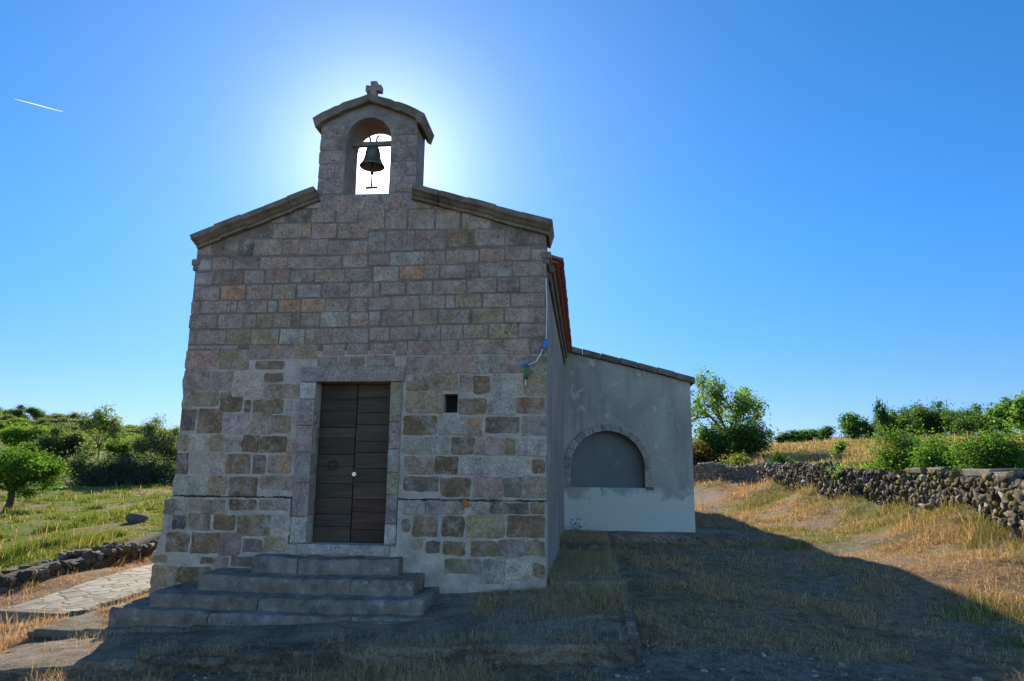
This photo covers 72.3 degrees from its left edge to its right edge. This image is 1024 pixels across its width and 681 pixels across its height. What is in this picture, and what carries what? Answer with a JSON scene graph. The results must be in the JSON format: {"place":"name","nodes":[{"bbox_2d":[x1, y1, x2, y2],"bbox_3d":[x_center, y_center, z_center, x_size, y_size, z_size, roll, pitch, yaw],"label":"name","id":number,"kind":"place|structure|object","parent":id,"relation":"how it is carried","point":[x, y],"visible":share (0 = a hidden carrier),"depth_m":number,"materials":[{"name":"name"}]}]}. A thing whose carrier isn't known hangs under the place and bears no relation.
{"place":"outdoors","nodes":[
{"label":"outdoors","id":0,"kind":"place"},
{"bbox_2d":[7,564,153,614],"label":"path","id":1,"kind":"structure","parent":0,"point":[83,598],"depth_m":10.30,"materials":[{"name":"stone"}]},
{"bbox_2d":[0,422,1023,680],"bbox_3d":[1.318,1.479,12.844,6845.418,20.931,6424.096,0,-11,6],"label":"ground","id":2,"kind":"structure","parent":0,"point":[952,664],"depth_m":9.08,"materials":[{"name":"brown plant"}]},
{"bbox_2d":[0,423,11,429],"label":"tree","id":3,"kind":"object","parent":2,"relation":"on","point":[3,426],"visible":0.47,"depth_m":121.20,"materials":[{"name":"green plant"}]},
{"bbox_2d":[0,414,14,422],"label":"tree","id":4,"kind":"object","parent":2,"relation":"on","point":[6,417],"visible":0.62,"depth_m":140.75,"materials":[{"name":"green plant"}]},
{"bbox_2d":[0,406,20,416],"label":"tree","id":5,"kind":"object","parent":2,"relation":"on","point":[3,411],"visible":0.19,"depth_m":154.08,"materials":[{"name":"green plant"}]},
{"bbox_2d":[2,417,35,425],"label":"tree","id":6,"kind":"object","parent":2,"relation":"on","point":[19,419],"visible":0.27,"depth_m":131.31,"materials":[{"name":"green plant"}]},
{"bbox_2d":[6,403,48,420],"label":"tree","id":7,"kind":"object","parent":2,"relation":"on","point":[35,413],"visible":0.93,"depth_m":149.47,"materials":[{"name":"green plant"}]},
{"bbox_2d":[0,421,62,449],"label":"tree","id":8,"kind":"object","parent":2,"relation":"on","point":[18,432],"visible":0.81,"depth_m":88.50,"materials":[{"name":"green plant"}]},
{"bbox_2d":[13,422,49,428],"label":"tree","id":9,"kind":"object","parent":2,"relation":"on","point":[26,423],"visible":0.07,"depth_m":116.09,"materials":[{"name":"green plant"}]},
{"bbox_2d":[0,607,70,621],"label":"kerb","id":10,"kind":"structure","parent":2,"relation":"on","point":[20,614],"depth_m":8.88,"materials":[{"name":"stone"}]},
{"bbox_2d":[22,418,54,427],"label":"tree","id":11,"kind":"object","parent":2,"relation":"on","point":[39,421],"visible":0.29,"depth_m":129.09,"materials":[{"name":"green plant"}]},
{"bbox_2d":[0,435,77,510],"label":"tree","id":12,"kind":"object","parent":2,"relation":"on","point":[29,467],"visible":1,"depth_m":34.52,"materials":[{"name":"green plant"}]},
{"bbox_2d":[19,438,69,457],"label":"tree","id":13,"kind":"object","parent":2,"relation":"on","point":[32,448],"visible":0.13,"depth_m":76.78,"materials":[{"name":"green plant"}]},
{"bbox_2d":[31,412,57,420],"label":"tree","id":14,"kind":"object","parent":2,"relation":"on","point":[47,415],"visible":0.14,"depth_m":159.60,"materials":[{"name":"green plant"}]},
{"bbox_2d":[40,416,70,423],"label":"tree","id":15,"kind":"object","parent":2,"relation":"on","point":[61,419],"visible":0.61,"depth_m":144.31,"materials":[{"name":"green plant"}]},
{"bbox_2d":[51,422,66,427],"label":"tree","id":16,"kind":"object","parent":2,"relation":"on","point":[60,424],"visible":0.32,"depth_m":139.35,"materials":[{"name":"green plant"}]},
{"bbox_2d":[28,423,101,461],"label":"tree","id":17,"kind":"object","parent":2,"relation":"on","point":[57,439],"visible":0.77,"depth_m":76.18,"materials":[{"name":"green plant"}]},
{"bbox_2d":[50,410,83,418],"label":"tree","id":18,"kind":"object","parent":2,"relation":"on","point":[73,415],"visible":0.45,"depth_m":153.67,"materials":[{"name":"green plant"}]},
{"bbox_2d":[61,422,82,431],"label":"tree","id":19,"kind":"object","parent":2,"relation":"on","point":[71,426],"visible":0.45,"depth_m":136.58,"materials":[{"name":"green plant"}]},
{"bbox_2d":[62,447,96,459],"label":"tree","id":20,"kind":"object","parent":2,"relation":"on","point":[70,452],"visible":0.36,"depth_m":77.91,"materials":[{"name":"green plant"}]},
{"bbox_2d":[0,530,161,593],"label":"dry stone wall","id":21,"kind":"structure","parent":2,"relation":"on","point":[106,553],"depth_m":12.70,"materials":[{"name":"grey stone"}]},
{"bbox_2d":[0,482,172,571],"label":"meadow grass","id":22,"kind":"structure","parent":2,"relation":"on","point":[51,546],"depth_m":25.09,"materials":[{"name":"green plant"}]},
{"bbox_2d":[81,431,101,440],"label":"tree","id":23,"kind":"object","parent":2,"relation":"on","point":[93,435],"visible":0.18,"depth_m":116.03,"materials":[{"name":"green plant"}]},
{"bbox_2d":[91,440,103,449],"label":"tree","id":24,"kind":"object","parent":2,"relation":"on","point":[97,445],"visible":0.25,"depth_m":96.98,"materials":[{"name":"green plant"}]},
{"bbox_2d":[70,400,134,461],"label":"tree","id":25,"kind":"object","parent":2,"relation":"on","point":[100,419],"visible":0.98,"depth_m":75.17,"materials":[{"name":"green plant"}]},
{"bbox_2d":[99,435,126,443],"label":"tree","id":26,"kind":"object","parent":2,"relation":"on","point":[109,438],"visible":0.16,"depth_m":103.90,"materials":[{"name":"green plant"}]},
{"bbox_2d":[52,446,175,486],"bbox_3d":[-33.487,10.883,58.648,13.914,3.998,2.914,1,-11,0],"label":"hedge","id":27,"kind":"object","parent":2,"relation":"on","point":[125,471],"visible":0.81,"depth_m":58.30,"materials":[{"name":"green plant"}]},
{"bbox_2d":[96,434,140,460],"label":"tree","id":28,"kind":"object","parent":2,"relation":"on","point":[111,449],"visible":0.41,"depth_m":77.23,"materials":[{"name":"green plant"}]},
{"bbox_2d":[117,432,135,437],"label":"tree","id":29,"kind":"object","parent":2,"relation":"on","point":[130,434],"visible":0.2,"depth_m":137.08,"materials":[{"name":"green plant"}]},
{"bbox_2d":[125,424,138,428],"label":"tree","id":30,"kind":"object","parent":2,"relation":"on","point":[129,426],"visible":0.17,"depth_m":160.39,"materials":[{"name":"green plant"}]},
{"bbox_2d":[114,435,150,459],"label":"tree","id":31,"kind":"object","parent":2,"relation":"on","point":[128,443],"visible":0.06,"depth_m":78.44,"materials":[{"name":"green plant"}]},
{"bbox_2d":[124,424,145,435],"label":"tree","id":32,"kind":"object","parent":2,"relation":"on","point":[135,429],"visible":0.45,"depth_m":148.83,"materials":[{"name":"green plant"}]},
{"bbox_2d":[125,513,148,522],"bbox_3d":[-12.893,6.171,24.136,0.781,0.458,0.610,0,-11,6],"label":"boulder","id":33,"kind":"object","parent":2,"relation":"on","point":[133,517],"visible":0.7,"depth_m":23.92,"materials":[{"name":"stone"}]},
{"bbox_2d":[126,412,179,464],"bbox_3d":[-32.844,10.100,66.037,6.891,6.708,6.782,5,-12,-23],"label":"tree","id":34,"kind":"object","parent":2,"relation":"on","point":[161,441],"visible":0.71,"depth_m":64.83,"materials":[{"name":"green plant"}]},
{"bbox_2d":[1,526,633,675],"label":"terrace grass","id":35,"kind":"structure","parent":2,"relation":"on","point":[604,595],"depth_m":7.95,"materials":[{"name":"brown plant"}]},
{"bbox_2d":[0,615,635,677],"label":"terrace","id":36,"kind":"structure","parent":2,"relation":"on","point":[17,661],"depth_m":6.70,"materials":[{"name":"soil"},{"name":"dry grass"},{"name":"stone"}]},
{"bbox_2d":[27,584,623,639],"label":"terrace","id":37,"kind":"structure","parent":2,"relation":"on","point":[457,607],"depth_m":7.87,"materials":[{"name":"stone"}]},
{"bbox_2d":[108,553,467,627],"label":"entrance steps","id":38,"kind":"structure","parent":37,"relation":"on","point":[276,589],"depth_m":8.15,"materials":[{"name":"stone"}]},
{"bbox_2d":[148,81,695,595],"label":"stone chapel","id":39,"kind":"structure","parent":2,"relation":"on","point":[354,383],"depth_m":9.42,"materials":[{"name":"grey stone"}]},
{"bbox_2d":[313,384,390,542],"bbox_3d":[-2.094,1.612,9.328,1.025,2.080,0.114,0,-11,6],"label":"door","id":40,"kind":"structure","parent":39,"relation":"in","point":[351,480],"depth_m":9.31,"materials":[{"name":"brown wood"}]},
{"bbox_2d":[352,135,390,188],"bbox_3d":[-2.018,-2.594,10.171,0.668,0.835,0.369,-6,-13,30],"label":"bell","id":41,"kind":"object","parent":39,"relation":"hanging from","point":[371,163],"visible":0.92,"depth_m":10.18,"materials":[{"name":"green metal"}]},
{"bbox_2d":[463,497,468,507],"bbox_3d":[-0.580,2.035,8.797,0.101,0.132,0.072,-6,-13,32],"label":"iron bracket","id":42,"kind":"object","parent":39,"relation":"attached to","point":[465,503],"visible":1,"depth_m":8.77,"materials":[{"name":"brown metal"}]},
{"bbox_2d":[522,278,547,385],"bbox_3d":[0.297,-0.124,9.137,0.346,1.431,0.068,0,-11,6],"label":"hanging cord","id":43,"kind":"object","parent":39,"relation":"hanging from","point":[525,364],"visible":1,"depth_m":9.07,"materials":[{"name":"blue plastic"}]},
{"bbox_2d":[5,541,1023,680],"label":"pebbles","id":44,"kind":"object","parent":2,"relation":"on","point":[705,670],"visible":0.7,"depth_m":6.56,"materials":[{"name":"stone"}]},
{"bbox_2d":[565,518,588,530],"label":"weed","id":45,"kind":"object","parent":2,"relation":"on","point":[577,525],"visible":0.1,"depth_m":15.79,"materials":[{"name":"green plant"}]},
{"bbox_2d":[547,551,618,585],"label":"side terrace","id":46,"kind":"structure","parent":2,"relation":"on","point":[585,580],"depth_m":8.87,"materials":[{"name":"stone"}]},
{"bbox_2d":[559,535,609,550],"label":"side terrace","id":47,"kind":"structure","parent":2,"relation":"on","point":[585,546],"depth_m":12.88,"materials":[{"name":"stone"}]},
{"bbox_2d":[609,551,639,661],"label":"edging kerb","id":48,"kind":"structure","parent":2,"relation":"on","point":[630,623],"depth_m":7.33,"materials":[{"name":"stone"}]},
{"bbox_2d":[564,529,748,548],"bbox_3d":[3.175,4.658,15.929,4.022,0.681,1.749,0,-11,6],"label":"annex ledge","id":49,"kind":"object","parent":2,"relation":"on","point":[730,538],"visible":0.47,"depth_m":15.18,"materials":[{"name":"concrete"}]},
{"bbox_2d":[692,436,724,465],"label":"bush","id":50,"kind":"object","parent":2,"relation":"on","point":[700,455],"visible":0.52,"depth_m":40.64,"materials":[{"name":"brown plant"}]},
{"bbox_2d":[692,418,734,458],"bbox_3d":[12.143,6.193,43.080,3.227,2.912,3.934,4,-11,-18],"label":"bush","id":51,"kind":"object","parent":2,"relation":"on","point":[709,436],"visible":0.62,"depth_m":42.33,"materials":[{"name":"green plant"}]},
{"bbox_2d":[690,363,770,448],"bbox_3d":[13.639,4.604,45.696,6.100,6.314,7.469,-3,-11,20],"label":"tree","id":52,"kind":"object","parent":2,"relation":"on","point":[746,404],"visible":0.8,"depth_m":44.13,"materials":[{"name":"green plant"}]},
{"bbox_2d":[715,450,755,465],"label":"bush","id":53,"kind":"object","parent":2,"relation":"on","point":[737,459],"visible":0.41,"depth_m":37.34,"materials":[{"name":"green plant"}]},
{"bbox_2d":[717,417,782,458],"bbox_3d":[14.087,6.092,41.321,3.995,3.125,3.952,0,-11,6],"label":"bush","id":54,"kind":"object","parent":2,"relation":"on","point":[747,438],"visible":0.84,"depth_m":40.77,"materials":[{"name":"green plant"}]},
{"bbox_2d":[758,448,805,466],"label":"bush","id":55,"kind":"object","parent":2,"relation":"on","point":[775,458],"visible":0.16,"depth_m":32.52,"materials":[{"name":"green plant"}]},
{"bbox_2d":[772,429,803,443],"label":"shrub","id":56,"kind":"object","parent":2,"relation":"on","point":[786,437],"visible":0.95,"depth_m":60.38,"materials":[{"name":"green plant"}]},
{"bbox_2d":[788,429,812,442],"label":"shrub","id":57,"kind":"object","parent":2,"relation":"on","point":[803,438],"visible":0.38,"depth_m":60.80,"materials":[{"name":"green plant"}]},
{"bbox_2d":[802,428,825,441],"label":"shrub","id":58,"kind":"object","parent":2,"relation":"on","point":[810,438],"visible":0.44,"depth_m":61.43,"materials":[{"name":"green plant"}]},
{"bbox_2d":[815,425,836,439],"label":"shrub","id":59,"kind":"object","parent":2,"relation":"on","point":[827,432],"visible":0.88,"depth_m":62.05,"materials":[{"name":"green plant"}]},
{"bbox_2d":[829,437,851,465],"bbox_3d":[13.047,4.569,27.802,0.912,1.470,0.800,-7,-13,33],"label":"sapling","id":60,"kind":"object","parent":2,"relation":"on","point":[841,447],"visible":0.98,"depth_m":27.76,"materials":[{"name":"green plant"}]},
{"bbox_2d":[833,410,871,438],"bbox_3d":[29.491,7.471,61.083,2.808,2.958,3.523,0,-11,6],"label":"shrub","id":61,"kind":"object","parent":2,"relation":"on","point":[848,426],"visible":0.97,"depth_m":60.46,"materials":[{"name":"green plant"}]},
{"bbox_2d":[825,454,890,481],"bbox_3d":[11.999,4.423,23.843,2.924,1.189,2.596,0,-11,6],"label":"bush","id":62,"kind":"object","parent":2,"relation":"on","point":[867,466],"visible":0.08,"depth_m":23.77,"materials":[{"name":"green plant"}]},
{"bbox_2d":[693,460,1023,530],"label":"dry stone wall","id":63,"kind":"structure","parent":2,"relation":"on","point":[999,493],"depth_m":19.48,"materials":[{"name":"grey stone"}]},
{"bbox_2d":[844,412,879,438],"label":"shrub","id":64,"kind":"object","parent":2,"relation":"on","point":[869,427],"visible":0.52,"depth_m":60.66,"materials":[{"name":"green plant"}]},
{"bbox_2d":[720,432,1023,474],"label":"field grass","id":65,"kind":"structure","parent":2,"relation":"on","point":[855,442],"depth_m":43.66,"materials":[{"name":"yellow plant"}]},
{"bbox_2d":[869,397,894,437],"bbox_3d":[32.323,6.814,61.055,1.404,4.141,1.761,9,-13,-36],"label":"shrub","id":66,"kind":"object","parent":2,"relation":"on","point":[882,416],"visible":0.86,"depth_m":60.97,"materials":[{"name":"green plant"}]},
{"bbox_2d":[870,410,919,436],"bbox_3d":[34.285,7.654,63.342,4.562,2.962,4.856,1,-11,0],"label":"tree","id":67,"kind":"object","parent":2,"relation":"on","point":[901,421],"visible":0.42,"depth_m":62.12,"materials":[{"name":"green plant"}]},
{"bbox_2d":[852,419,945,475],"bbox_3d":[12.112,3.586,21.928,2.561,2.327,2.599,-9,-14,41],"label":"bush","id":68,"kind":"object","parent":2,"relation":"on","point":[891,459],"visible":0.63,"depth_m":21.86,"materials":[{"name":"green plant"}]},
{"bbox_2d":[887,404,930,434],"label":"tree","id":69,"kind":"object","parent":2,"relation":"on","point":[901,412],"visible":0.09,"depth_m":66.11,"materials":[{"name":"green plant"}]},
{"bbox_2d":[891,424,975,478],"bbox_3d":[12.192,3.332,19.948,2.807,1.881,2.103,8,-13,-33],"label":"bush","id":70,"kind":"object","parent":2,"relation":"on","point":[932,451],"visible":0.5,"depth_m":19.63,"materials":[{"name":"green plant"}]},
{"bbox_2d":[903,397,977,435],"bbox_3d":[38.783,6.987,63.099,6.744,4.114,6.336,-6,-13,30],"label":"tree","id":71,"kind":"object","parent":2,"relation":"on","point":[925,416],"visible":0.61,"depth_m":62.63,"materials":[{"name":"green plant"}]},
{"bbox_2d":[935,402,984,435],"bbox_3d":[38.800,6.796,60.106,4.752,3.291,5.058,-1,-11,8],"label":"tree","id":72,"kind":"object","parent":2,"relation":"on","point":[948,421],"visible":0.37,"depth_m":60.09,"materials":[{"name":"green plant"}]},
{"bbox_2d":[917,414,1023,482],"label":"bush","id":73,"kind":"object","parent":2,"relation":"on","point":[991,451],"visible":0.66,"depth_m":16.87,"materials":[{"name":"green plant"}]},
{"bbox_2d":[944,404,1012,435],"bbox_3d":[36.683,6.231,54.228,4.721,2.880,4.435,4,-11,-18],"label":"tree","id":74,"kind":"object","parent":2,"relation":"on","point":[965,423],"visible":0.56,"depth_m":54.34,"materials":[{"name":"green plant"}]},
{"bbox_2d":[972,390,1023,433],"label":"tree","id":75,"kind":"object","parent":2,"relation":"on","point":[1013,410],"visible":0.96,"depth_m":35.49,"materials":[{"name":"green plant"}]},
{"bbox_2d":[1008,530,1023,540],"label":"boulder","id":76,"kind":"object","parent":2,"relation":"on","point":[1017,534],"visible":0.53,"depth_m":13.06,"materials":[{"name":"stone"}]},
{"bbox_2d":[0,0,1023,441],"label":"sky","id":77,"kind":"structure","parent":0,"point":[817,206],"materials":[{"name":"blue"}]}
]}

